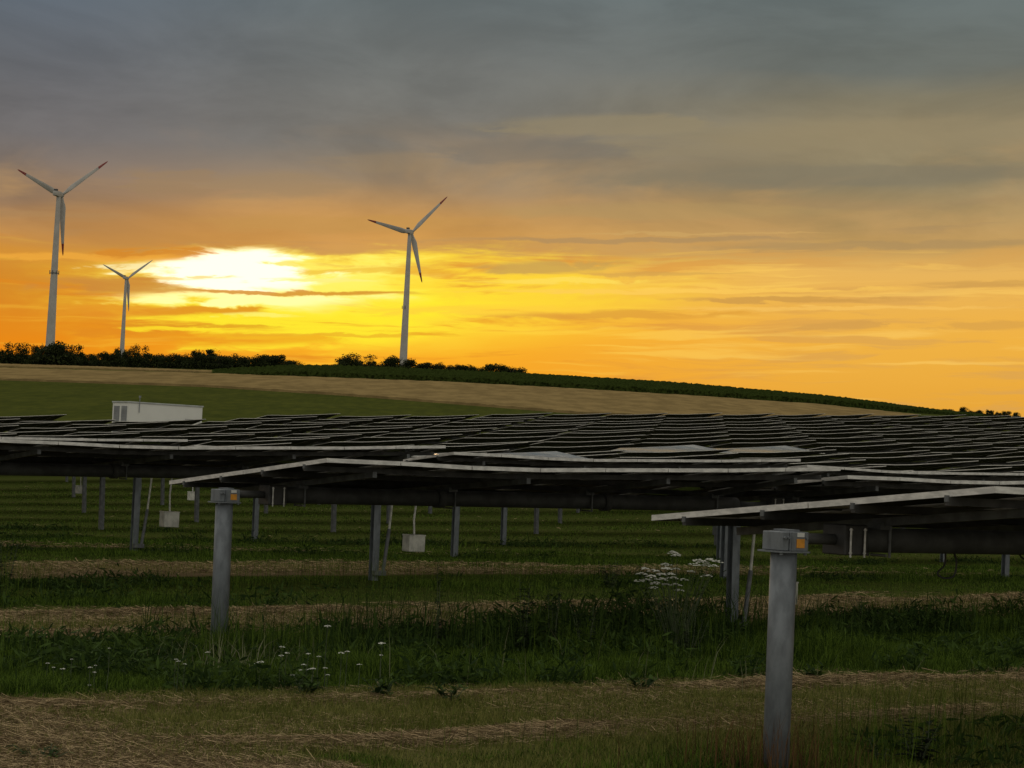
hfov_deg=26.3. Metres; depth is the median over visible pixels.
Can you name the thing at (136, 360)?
bush
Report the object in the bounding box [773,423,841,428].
solar table
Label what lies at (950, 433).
solar table
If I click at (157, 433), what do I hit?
solar table
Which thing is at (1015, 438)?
solar table
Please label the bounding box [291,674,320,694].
dock plant
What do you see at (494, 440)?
solar table
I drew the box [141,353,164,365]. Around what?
bush
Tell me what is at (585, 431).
solar table
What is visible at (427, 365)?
bush
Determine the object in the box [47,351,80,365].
bush
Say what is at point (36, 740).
cut straw
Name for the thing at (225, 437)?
solar table
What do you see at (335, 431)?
solar table
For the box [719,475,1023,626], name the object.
solar table
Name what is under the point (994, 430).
solar table
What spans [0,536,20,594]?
shrub
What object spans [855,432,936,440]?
solar table
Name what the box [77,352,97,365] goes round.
bush
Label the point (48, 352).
bush
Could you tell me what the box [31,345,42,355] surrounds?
bush
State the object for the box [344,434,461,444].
solar table
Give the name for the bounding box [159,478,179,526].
hanging box
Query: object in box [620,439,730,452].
solar table
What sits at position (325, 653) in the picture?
white flower
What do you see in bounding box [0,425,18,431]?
solar table
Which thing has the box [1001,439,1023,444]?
solar table
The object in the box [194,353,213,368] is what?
bush
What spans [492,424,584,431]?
solar table
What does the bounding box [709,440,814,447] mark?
solar table
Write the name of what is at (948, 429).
solar table
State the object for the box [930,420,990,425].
solar table
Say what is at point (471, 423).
solar table
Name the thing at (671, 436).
solar table
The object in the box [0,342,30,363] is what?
tree
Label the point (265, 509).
solar table
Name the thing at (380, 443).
solar table
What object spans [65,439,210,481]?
solar table
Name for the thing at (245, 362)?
bush
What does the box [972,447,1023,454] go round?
solar table
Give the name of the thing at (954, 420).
solar table
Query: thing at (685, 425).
solar table
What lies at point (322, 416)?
solar table
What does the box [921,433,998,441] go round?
solar table
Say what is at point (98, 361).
bush
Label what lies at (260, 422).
solar table
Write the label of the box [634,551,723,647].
umbel plant
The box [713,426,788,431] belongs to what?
solar table
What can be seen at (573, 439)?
solar table
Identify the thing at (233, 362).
bush
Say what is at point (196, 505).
solar table
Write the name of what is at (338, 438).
solar table
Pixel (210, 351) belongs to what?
tree
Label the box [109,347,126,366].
bush
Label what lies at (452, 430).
solar table
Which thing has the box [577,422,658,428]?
solar table
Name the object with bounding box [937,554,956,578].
hanging cable
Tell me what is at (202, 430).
solar table
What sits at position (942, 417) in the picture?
solar table
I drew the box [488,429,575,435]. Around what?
solar table
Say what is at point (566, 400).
wheat field
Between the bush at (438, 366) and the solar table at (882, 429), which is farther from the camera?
the bush at (438, 366)
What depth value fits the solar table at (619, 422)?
230.65 m
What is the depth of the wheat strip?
523.26 m
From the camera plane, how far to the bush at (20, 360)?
581.32 m
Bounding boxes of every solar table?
[0,414,66,423]
[0,419,18,423]
[0,421,70,430]
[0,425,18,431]
[0,430,74,436]
[0,433,16,436]
[0,437,187,446]
[0,439,445,479]
[8,425,124,435]
[16,433,138,438]
[17,420,113,427]
[59,421,168,430]
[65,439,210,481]
[67,429,186,438]
[72,477,75,496]
[82,477,86,512]
[98,477,105,529]
[109,419,204,427]
[117,426,226,435]
[130,445,419,550]
[133,434,253,443]
[141,443,290,489]
[158,423,259,431]
[160,478,164,504]
[169,458,840,637]
[178,431,289,440]
[194,487,199,521]
[195,419,290,427]
[197,437,329,446]
[213,426,321,435]
[224,416,316,423]
[242,434,361,444]
[247,423,347,431]
[251,498,258,539]
[258,413,339,420]
[264,505,267,513]
[278,420,370,436]
[279,431,388,440]
[305,417,392,432]
[307,427,410,445]
[311,438,439,446]
[330,415,409,421]
[331,504,336,531]
[339,424,431,432]
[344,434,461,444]
[360,421,447,428]
[368,452,800,580]
[372,430,480,439]
[384,417,464,424]
[386,505,390,523]
[401,428,494,436]
[402,415,476,421]
[416,424,508,445]
[428,451,588,513]
[430,441,541,450]
[432,442,527,452]
[434,421,521,427]
[434,449,508,453]
[444,436,554,442]
[450,507,459,556]
[456,418,533,424]
[466,430,567,439]
[473,413,550,433]
[475,416,541,422]
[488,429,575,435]
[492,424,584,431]
[500,507,506,544]
[510,444,632,453]
[513,422,591,428]
[518,439,638,447]
[523,419,598,425]
[533,417,602,422]
[534,508,538,533]
[539,413,609,418]
[540,435,643,443]
[554,430,649,438]
[556,428,653,434]
[558,509,561,522]
[566,450,625,458]
[574,425,655,430]
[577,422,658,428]
[580,453,617,458]
[590,420,660,423]
[595,416,664,421]
[601,413,666,418]
[605,449,733,459]
[612,445,731,454]
[612,453,736,459]
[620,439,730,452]
[630,435,728,444]
[636,432,725,439]
[639,427,726,434]
[649,423,721,427]
[650,425,725,432]
[651,419,722,424]
[651,486,1023,767]
[655,413,719,419]
[657,417,719,422]
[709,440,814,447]
[710,428,794,436]
[710,436,805,445]
[712,413,773,419]
[712,416,776,422]
[712,446,824,453]
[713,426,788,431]
[714,420,780,425]
[714,526,716,544]
[715,432,799,439]
[715,449,835,459]
[716,526,721,558]
[718,422,785,427]
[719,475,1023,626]
[720,465,1023,577]
[730,453,848,462]
[763,416,830,422]
[766,413,824,419]
[771,420,834,426]
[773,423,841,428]
[777,425,851,432]
[782,428,860,436]
[784,431,870,441]
[785,459,865,466]
[790,436,880,446]
[791,440,894,448]
[806,443,910,454]
[813,414,870,420]
[818,450,928,461]
[820,417,880,423]
[821,454,949,466]
[824,419,890,426]
[837,424,898,429]
[846,427,908,432]
[850,461,976,470]
[851,429,922,436]
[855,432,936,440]
[855,466,885,468]
[863,414,920,420]
[866,436,952,445]
[874,417,927,423]
[877,420,938,425]
[882,440,970,450]
[888,424,951,430]
[890,444,991,454]
[902,449,1016,460]
[906,427,967,433]
[907,430,981,455]
[911,467,1011,472]
[912,415,962,420]
[918,417,976,437]
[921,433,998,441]
[927,456,1023,466]
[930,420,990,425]
[935,423,1003,429]
[936,436,1019,445]
[944,441,1023,468]
[944,464,1023,472]
[954,415,1009,430]
[956,427,1019,433]
[965,417,1022,434]
[967,431,1023,450]
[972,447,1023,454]
[977,422,1023,426]
[982,435,1023,440]
[986,451,1023,459]
[992,425,1023,429]
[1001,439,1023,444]
[1001,555,1009,576]
[1005,471,1023,472]
[1007,417,1023,420]
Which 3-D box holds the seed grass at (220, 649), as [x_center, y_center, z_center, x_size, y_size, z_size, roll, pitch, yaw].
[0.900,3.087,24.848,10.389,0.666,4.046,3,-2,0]
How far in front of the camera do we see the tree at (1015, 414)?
590.08 m
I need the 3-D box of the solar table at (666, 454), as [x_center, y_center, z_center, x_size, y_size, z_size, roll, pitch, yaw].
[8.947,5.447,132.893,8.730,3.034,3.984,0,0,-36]
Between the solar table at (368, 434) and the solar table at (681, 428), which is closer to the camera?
the solar table at (368, 434)
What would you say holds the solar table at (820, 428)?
on the ground at (80, 401)
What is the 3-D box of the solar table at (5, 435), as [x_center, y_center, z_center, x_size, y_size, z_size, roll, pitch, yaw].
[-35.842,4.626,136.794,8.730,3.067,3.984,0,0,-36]
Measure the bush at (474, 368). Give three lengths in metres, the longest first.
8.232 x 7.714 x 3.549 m
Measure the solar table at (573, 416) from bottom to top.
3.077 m
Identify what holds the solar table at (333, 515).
on the ground at (80, 401)
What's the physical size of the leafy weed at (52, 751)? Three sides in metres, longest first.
0.435 x 0.383 x 0.159 m
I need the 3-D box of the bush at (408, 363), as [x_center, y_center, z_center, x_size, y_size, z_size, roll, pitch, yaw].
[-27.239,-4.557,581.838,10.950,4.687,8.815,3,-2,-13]
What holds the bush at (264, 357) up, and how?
on the ground at (80, 401)
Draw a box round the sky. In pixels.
[0,0,1023,416]
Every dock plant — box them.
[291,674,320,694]
[361,675,403,694]
[421,682,468,699]
[624,670,661,688]
[795,661,823,676]
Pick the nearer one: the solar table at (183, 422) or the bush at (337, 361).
the solar table at (183, 422)
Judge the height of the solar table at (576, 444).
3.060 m
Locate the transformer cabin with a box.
[111,396,203,431]
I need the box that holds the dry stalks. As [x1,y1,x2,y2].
[614,703,898,767]
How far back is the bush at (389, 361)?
577.44 m
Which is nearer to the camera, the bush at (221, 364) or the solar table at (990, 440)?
the solar table at (990, 440)
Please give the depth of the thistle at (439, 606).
27.72 m
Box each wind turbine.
[17,161,107,345]
[103,260,151,356]
[367,196,447,364]
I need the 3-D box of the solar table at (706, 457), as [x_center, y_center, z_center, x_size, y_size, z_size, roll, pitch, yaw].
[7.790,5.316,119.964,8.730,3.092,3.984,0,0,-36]
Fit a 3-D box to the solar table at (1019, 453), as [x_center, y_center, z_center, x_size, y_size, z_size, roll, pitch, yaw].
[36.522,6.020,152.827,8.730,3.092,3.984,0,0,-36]
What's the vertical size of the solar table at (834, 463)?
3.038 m
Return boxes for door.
[113,406,119,431]
[121,406,126,420]
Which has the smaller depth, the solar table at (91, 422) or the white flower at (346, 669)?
the white flower at (346, 669)
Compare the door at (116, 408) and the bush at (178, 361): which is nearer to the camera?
the door at (116, 408)
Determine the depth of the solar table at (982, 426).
248.51 m
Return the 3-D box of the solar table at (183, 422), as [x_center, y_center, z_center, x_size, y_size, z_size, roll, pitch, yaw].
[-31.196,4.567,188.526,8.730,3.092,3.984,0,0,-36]
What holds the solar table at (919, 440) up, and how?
on the ground at (80, 401)
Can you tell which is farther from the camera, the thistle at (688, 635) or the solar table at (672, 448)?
the solar table at (672, 448)
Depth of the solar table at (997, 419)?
279.08 m
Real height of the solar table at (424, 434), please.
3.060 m
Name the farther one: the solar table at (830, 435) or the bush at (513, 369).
the bush at (513, 369)
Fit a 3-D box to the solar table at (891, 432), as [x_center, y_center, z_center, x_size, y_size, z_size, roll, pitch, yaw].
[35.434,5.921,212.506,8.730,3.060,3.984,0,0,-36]
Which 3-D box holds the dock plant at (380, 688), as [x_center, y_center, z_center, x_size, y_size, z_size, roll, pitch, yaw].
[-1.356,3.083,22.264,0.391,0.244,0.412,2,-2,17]
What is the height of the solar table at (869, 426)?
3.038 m
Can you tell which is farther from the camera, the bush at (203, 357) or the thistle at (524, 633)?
the bush at (203, 357)
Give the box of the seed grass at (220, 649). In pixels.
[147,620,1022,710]
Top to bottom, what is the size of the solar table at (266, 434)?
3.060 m
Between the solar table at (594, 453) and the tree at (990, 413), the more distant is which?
the tree at (990, 413)
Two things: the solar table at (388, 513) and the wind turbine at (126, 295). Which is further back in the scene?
the wind turbine at (126, 295)
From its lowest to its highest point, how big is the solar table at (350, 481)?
2.856 m
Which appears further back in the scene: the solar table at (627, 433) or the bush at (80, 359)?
the bush at (80, 359)
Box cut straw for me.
[0,484,1023,767]
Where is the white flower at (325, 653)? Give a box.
[324,625,330,688]
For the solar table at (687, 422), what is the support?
on the ground at (80, 401)
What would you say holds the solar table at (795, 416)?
on the ground at (80, 401)
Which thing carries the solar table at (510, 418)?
on the ground at (80, 401)
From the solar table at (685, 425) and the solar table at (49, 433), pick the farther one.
the solar table at (685, 425)
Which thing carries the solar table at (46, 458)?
on the ground at (80, 401)
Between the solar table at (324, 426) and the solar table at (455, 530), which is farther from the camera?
the solar table at (324, 426)
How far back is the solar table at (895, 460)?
130.40 m
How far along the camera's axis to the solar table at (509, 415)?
246.76 m
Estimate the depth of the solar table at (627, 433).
179.53 m
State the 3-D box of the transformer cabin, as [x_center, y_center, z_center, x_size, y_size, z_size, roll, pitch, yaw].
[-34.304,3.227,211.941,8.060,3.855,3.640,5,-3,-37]
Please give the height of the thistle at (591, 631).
0.720 m
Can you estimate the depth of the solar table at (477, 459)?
40.40 m
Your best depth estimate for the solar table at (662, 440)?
171.44 m
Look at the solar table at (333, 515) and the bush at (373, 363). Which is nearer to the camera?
the solar table at (333, 515)
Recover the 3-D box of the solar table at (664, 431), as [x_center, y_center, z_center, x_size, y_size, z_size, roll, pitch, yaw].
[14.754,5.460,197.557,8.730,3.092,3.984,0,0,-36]
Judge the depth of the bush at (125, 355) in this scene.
578.65 m
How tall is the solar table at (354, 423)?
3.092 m
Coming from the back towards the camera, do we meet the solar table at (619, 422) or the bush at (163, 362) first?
the bush at (163, 362)
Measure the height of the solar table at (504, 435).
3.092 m
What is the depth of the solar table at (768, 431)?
202.73 m
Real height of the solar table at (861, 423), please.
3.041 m
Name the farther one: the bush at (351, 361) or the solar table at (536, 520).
the bush at (351, 361)
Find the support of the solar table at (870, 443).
on the ground at (80, 401)
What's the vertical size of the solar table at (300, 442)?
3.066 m
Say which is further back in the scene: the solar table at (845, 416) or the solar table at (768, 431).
the solar table at (845, 416)
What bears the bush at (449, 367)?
on the ground at (80, 401)
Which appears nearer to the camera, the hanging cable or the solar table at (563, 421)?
the hanging cable
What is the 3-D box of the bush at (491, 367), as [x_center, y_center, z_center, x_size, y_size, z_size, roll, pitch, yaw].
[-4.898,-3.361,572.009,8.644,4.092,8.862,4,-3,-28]
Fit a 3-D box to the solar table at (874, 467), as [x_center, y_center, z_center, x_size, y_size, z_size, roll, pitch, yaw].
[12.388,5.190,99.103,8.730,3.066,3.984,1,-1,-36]
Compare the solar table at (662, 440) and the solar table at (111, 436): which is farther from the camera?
the solar table at (662, 440)
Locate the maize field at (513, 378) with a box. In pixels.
[213,364,982,416]
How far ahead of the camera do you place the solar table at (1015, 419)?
296.24 m
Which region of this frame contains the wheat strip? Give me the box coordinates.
[0,363,211,372]
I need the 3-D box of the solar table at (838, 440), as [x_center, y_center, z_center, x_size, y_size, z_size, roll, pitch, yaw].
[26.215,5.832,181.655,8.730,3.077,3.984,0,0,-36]
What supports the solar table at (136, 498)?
on the ground at (80, 401)
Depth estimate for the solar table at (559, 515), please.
91.56 m
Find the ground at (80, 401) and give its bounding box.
[0,367,1023,767]
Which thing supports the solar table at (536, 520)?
on the ground at (80, 401)
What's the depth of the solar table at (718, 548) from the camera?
57.86 m
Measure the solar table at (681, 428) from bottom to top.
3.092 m
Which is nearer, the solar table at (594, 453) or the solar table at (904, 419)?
the solar table at (594, 453)
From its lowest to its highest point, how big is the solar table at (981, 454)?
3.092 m
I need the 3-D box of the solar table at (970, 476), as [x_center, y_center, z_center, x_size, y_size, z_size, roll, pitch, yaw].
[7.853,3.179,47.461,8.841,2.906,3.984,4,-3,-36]
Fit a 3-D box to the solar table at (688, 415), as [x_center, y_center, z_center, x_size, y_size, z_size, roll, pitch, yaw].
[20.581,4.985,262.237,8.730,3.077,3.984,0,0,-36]
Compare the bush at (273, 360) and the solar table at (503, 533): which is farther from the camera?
the bush at (273, 360)
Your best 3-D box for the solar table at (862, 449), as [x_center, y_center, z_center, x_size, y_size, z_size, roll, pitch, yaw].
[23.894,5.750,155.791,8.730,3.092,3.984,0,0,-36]
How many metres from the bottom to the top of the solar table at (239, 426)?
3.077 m
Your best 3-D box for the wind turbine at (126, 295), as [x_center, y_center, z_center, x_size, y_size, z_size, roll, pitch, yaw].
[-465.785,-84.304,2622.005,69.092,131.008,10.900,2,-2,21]
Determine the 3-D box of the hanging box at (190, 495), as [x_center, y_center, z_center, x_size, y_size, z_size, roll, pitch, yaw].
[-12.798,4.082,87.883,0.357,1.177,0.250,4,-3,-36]
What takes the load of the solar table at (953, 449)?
on the ground at (80, 401)
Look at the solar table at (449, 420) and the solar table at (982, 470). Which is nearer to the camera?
the solar table at (982, 470)
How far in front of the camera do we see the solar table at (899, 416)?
282.32 m
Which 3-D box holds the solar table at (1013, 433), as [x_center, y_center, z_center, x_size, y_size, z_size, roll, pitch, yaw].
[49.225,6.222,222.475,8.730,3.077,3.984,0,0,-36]
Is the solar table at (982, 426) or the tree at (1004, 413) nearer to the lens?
the solar table at (982, 426)
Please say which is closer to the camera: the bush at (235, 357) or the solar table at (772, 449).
the solar table at (772, 449)
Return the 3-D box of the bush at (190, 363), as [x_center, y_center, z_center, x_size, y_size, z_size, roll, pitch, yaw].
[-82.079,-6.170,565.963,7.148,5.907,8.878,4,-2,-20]
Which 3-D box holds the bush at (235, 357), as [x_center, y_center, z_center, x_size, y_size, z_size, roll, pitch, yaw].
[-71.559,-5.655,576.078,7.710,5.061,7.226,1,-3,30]
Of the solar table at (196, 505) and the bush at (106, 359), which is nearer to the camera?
the solar table at (196, 505)
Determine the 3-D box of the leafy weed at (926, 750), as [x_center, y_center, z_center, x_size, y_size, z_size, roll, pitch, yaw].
[3.465,3.041,18.671,0.429,0.445,0.505,3,-2,0]
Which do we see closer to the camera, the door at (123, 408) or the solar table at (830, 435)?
the solar table at (830, 435)
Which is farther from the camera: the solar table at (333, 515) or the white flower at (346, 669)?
the solar table at (333, 515)
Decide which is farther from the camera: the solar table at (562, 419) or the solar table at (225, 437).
the solar table at (562, 419)
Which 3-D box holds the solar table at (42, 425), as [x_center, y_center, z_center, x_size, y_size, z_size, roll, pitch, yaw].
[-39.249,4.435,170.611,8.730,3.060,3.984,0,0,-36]
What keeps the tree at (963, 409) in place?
on the ground at (80, 401)
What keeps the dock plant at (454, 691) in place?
on the ground at (80, 401)
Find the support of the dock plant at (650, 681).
on the ground at (80, 401)
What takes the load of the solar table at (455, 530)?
on the ground at (80, 401)
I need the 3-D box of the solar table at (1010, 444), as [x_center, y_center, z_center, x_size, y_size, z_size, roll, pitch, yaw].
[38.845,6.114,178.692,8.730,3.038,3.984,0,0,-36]
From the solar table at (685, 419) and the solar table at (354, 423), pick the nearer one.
the solar table at (354, 423)
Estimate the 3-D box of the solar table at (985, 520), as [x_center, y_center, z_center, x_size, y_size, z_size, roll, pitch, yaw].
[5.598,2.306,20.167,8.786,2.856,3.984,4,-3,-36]
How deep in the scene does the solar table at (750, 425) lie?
228.55 m
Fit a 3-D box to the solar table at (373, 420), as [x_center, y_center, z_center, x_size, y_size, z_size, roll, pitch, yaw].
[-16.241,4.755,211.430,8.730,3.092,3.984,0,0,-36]
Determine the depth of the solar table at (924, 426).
243.37 m
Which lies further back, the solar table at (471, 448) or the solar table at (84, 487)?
the solar table at (471, 448)
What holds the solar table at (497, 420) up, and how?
on the ground at (80, 401)
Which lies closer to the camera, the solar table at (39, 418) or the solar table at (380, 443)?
the solar table at (380, 443)
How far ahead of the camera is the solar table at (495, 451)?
123.38 m
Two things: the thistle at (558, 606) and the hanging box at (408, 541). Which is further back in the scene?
the hanging box at (408, 541)
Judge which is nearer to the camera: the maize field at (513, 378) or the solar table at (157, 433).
the solar table at (157, 433)
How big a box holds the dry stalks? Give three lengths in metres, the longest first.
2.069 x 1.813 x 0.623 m
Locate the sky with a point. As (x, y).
(824, 197)
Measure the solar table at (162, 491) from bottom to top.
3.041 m
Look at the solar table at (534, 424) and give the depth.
212.60 m
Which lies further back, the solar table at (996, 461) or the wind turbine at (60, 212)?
the wind turbine at (60, 212)
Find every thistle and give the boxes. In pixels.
[431,559,449,644]
[512,576,534,648]
[540,589,563,646]
[567,601,602,649]
[679,616,708,655]
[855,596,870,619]
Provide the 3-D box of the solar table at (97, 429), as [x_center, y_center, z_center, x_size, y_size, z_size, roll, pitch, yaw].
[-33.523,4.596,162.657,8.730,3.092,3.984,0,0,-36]
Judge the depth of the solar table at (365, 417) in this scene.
223.67 m
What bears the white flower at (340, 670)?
on the ground at (80, 401)
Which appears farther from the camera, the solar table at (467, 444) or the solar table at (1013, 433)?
the solar table at (1013, 433)
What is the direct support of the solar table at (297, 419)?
on the ground at (80, 401)
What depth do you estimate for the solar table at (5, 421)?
179.92 m
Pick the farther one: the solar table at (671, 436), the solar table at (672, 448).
the solar table at (671, 436)
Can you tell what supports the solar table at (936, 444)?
on the ground at (80, 401)
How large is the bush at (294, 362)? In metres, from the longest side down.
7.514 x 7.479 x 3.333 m
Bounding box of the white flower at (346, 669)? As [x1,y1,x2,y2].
[344,651,349,691]
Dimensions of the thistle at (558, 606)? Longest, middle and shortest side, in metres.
0.846 x 0.370 x 0.295 m
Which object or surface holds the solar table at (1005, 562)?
on the ground at (80, 401)
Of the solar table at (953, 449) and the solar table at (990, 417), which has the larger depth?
the solar table at (990, 417)
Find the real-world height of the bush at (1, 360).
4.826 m
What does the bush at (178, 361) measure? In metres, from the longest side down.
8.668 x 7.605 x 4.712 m
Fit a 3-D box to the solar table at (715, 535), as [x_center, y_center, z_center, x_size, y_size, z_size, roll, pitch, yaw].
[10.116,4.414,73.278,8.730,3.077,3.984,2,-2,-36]
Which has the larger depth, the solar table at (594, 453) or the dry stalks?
the solar table at (594, 453)
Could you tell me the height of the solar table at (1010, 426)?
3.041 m
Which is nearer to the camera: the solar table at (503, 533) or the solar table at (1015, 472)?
the solar table at (503, 533)
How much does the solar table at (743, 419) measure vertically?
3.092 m
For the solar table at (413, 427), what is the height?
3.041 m
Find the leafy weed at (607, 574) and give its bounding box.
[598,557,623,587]
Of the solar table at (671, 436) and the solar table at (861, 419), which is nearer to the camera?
the solar table at (671, 436)
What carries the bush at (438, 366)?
on the ground at (80, 401)
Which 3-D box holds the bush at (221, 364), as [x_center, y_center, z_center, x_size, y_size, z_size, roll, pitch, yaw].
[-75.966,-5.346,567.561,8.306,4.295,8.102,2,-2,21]
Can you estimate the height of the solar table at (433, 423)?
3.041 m
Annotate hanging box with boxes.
[75,477,81,493]
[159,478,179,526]
[187,487,194,500]
[402,506,425,551]
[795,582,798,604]
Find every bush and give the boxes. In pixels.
[0,349,10,363]
[11,354,29,363]
[22,340,82,365]
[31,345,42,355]
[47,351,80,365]
[59,344,88,365]
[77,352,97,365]
[88,351,110,366]
[101,351,117,366]
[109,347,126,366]
[121,349,131,366]
[127,343,152,367]
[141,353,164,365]
[150,353,175,367]
[165,353,186,368]
[181,350,206,368]
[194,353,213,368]
[205,355,233,368]
[214,354,240,367]
[231,353,249,366]
[237,354,268,366]
[251,354,270,366]
[261,354,288,366]
[284,360,304,364]
[333,357,347,365]
[338,352,378,366]
[364,360,382,366]
[379,355,404,367]
[401,358,416,368]
[414,362,433,368]
[423,363,443,368]
[442,365,455,369]
[452,364,469,370]
[467,364,482,370]
[480,363,508,371]
[498,364,526,372]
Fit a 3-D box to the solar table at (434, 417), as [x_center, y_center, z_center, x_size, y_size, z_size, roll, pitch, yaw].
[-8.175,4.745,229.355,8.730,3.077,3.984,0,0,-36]
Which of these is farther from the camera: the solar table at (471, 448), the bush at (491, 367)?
the bush at (491, 367)
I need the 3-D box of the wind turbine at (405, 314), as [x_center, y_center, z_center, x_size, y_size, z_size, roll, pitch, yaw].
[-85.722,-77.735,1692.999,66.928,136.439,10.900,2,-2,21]
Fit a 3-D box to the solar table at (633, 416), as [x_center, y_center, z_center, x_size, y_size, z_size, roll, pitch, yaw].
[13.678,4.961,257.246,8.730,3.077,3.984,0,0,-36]
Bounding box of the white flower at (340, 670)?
[338,652,343,691]
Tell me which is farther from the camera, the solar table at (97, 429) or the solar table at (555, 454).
the solar table at (97, 429)
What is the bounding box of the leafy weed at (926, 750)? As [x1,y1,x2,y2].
[894,715,942,764]
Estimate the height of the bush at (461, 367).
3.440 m
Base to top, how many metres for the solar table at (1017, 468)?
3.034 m
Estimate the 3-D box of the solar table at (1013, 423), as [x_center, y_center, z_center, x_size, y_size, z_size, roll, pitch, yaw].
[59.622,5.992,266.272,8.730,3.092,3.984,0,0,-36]
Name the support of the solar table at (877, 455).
on the ground at (80, 401)
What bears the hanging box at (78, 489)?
hanging from the solar table
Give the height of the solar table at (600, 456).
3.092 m
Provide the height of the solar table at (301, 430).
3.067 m
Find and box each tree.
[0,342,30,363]
[202,348,219,357]
[959,407,968,411]
[985,409,994,415]
[1002,411,1011,416]
[1012,412,1020,416]
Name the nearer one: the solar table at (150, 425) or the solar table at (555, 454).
the solar table at (555, 454)
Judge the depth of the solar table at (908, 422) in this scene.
256.50 m
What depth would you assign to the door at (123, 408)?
208.93 m
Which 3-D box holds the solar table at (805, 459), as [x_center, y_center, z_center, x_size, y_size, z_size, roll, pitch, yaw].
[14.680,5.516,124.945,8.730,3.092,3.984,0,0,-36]
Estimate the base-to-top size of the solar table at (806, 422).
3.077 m
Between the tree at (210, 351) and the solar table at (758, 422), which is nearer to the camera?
the solar table at (758, 422)
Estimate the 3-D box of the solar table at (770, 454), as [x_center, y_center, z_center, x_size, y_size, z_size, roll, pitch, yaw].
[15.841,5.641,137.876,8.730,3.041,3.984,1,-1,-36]
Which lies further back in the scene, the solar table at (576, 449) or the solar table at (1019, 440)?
the solar table at (1019, 440)
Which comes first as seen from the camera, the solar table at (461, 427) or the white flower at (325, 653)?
the white flower at (325, 653)
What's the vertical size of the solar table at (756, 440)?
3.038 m
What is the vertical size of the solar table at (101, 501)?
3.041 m
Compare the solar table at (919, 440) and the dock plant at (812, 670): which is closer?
the dock plant at (812, 670)
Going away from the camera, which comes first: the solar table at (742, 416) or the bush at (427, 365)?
the solar table at (742, 416)
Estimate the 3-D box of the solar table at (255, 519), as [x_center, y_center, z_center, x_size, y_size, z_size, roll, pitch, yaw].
[-3.649,3.559,63.330,8.841,2.906,3.984,4,-2,-36]
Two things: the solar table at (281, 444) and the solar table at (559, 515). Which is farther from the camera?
the solar table at (281, 444)
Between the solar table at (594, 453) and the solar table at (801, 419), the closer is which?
the solar table at (594, 453)
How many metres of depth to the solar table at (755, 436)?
189.84 m
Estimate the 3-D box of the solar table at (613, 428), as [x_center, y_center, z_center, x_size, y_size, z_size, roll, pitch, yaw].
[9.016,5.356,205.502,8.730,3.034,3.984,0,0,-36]
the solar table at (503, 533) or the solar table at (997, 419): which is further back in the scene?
the solar table at (997, 419)
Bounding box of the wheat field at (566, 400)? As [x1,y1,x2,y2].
[0,367,917,417]
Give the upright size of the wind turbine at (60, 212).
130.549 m
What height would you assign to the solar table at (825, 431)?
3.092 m
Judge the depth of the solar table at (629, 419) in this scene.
244.04 m
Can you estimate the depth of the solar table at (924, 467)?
117.67 m
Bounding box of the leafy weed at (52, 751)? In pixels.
[4,743,72,759]
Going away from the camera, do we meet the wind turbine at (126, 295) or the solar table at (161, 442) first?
the solar table at (161, 442)
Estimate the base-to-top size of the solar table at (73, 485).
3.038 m
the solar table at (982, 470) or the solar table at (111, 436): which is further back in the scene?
the solar table at (111, 436)

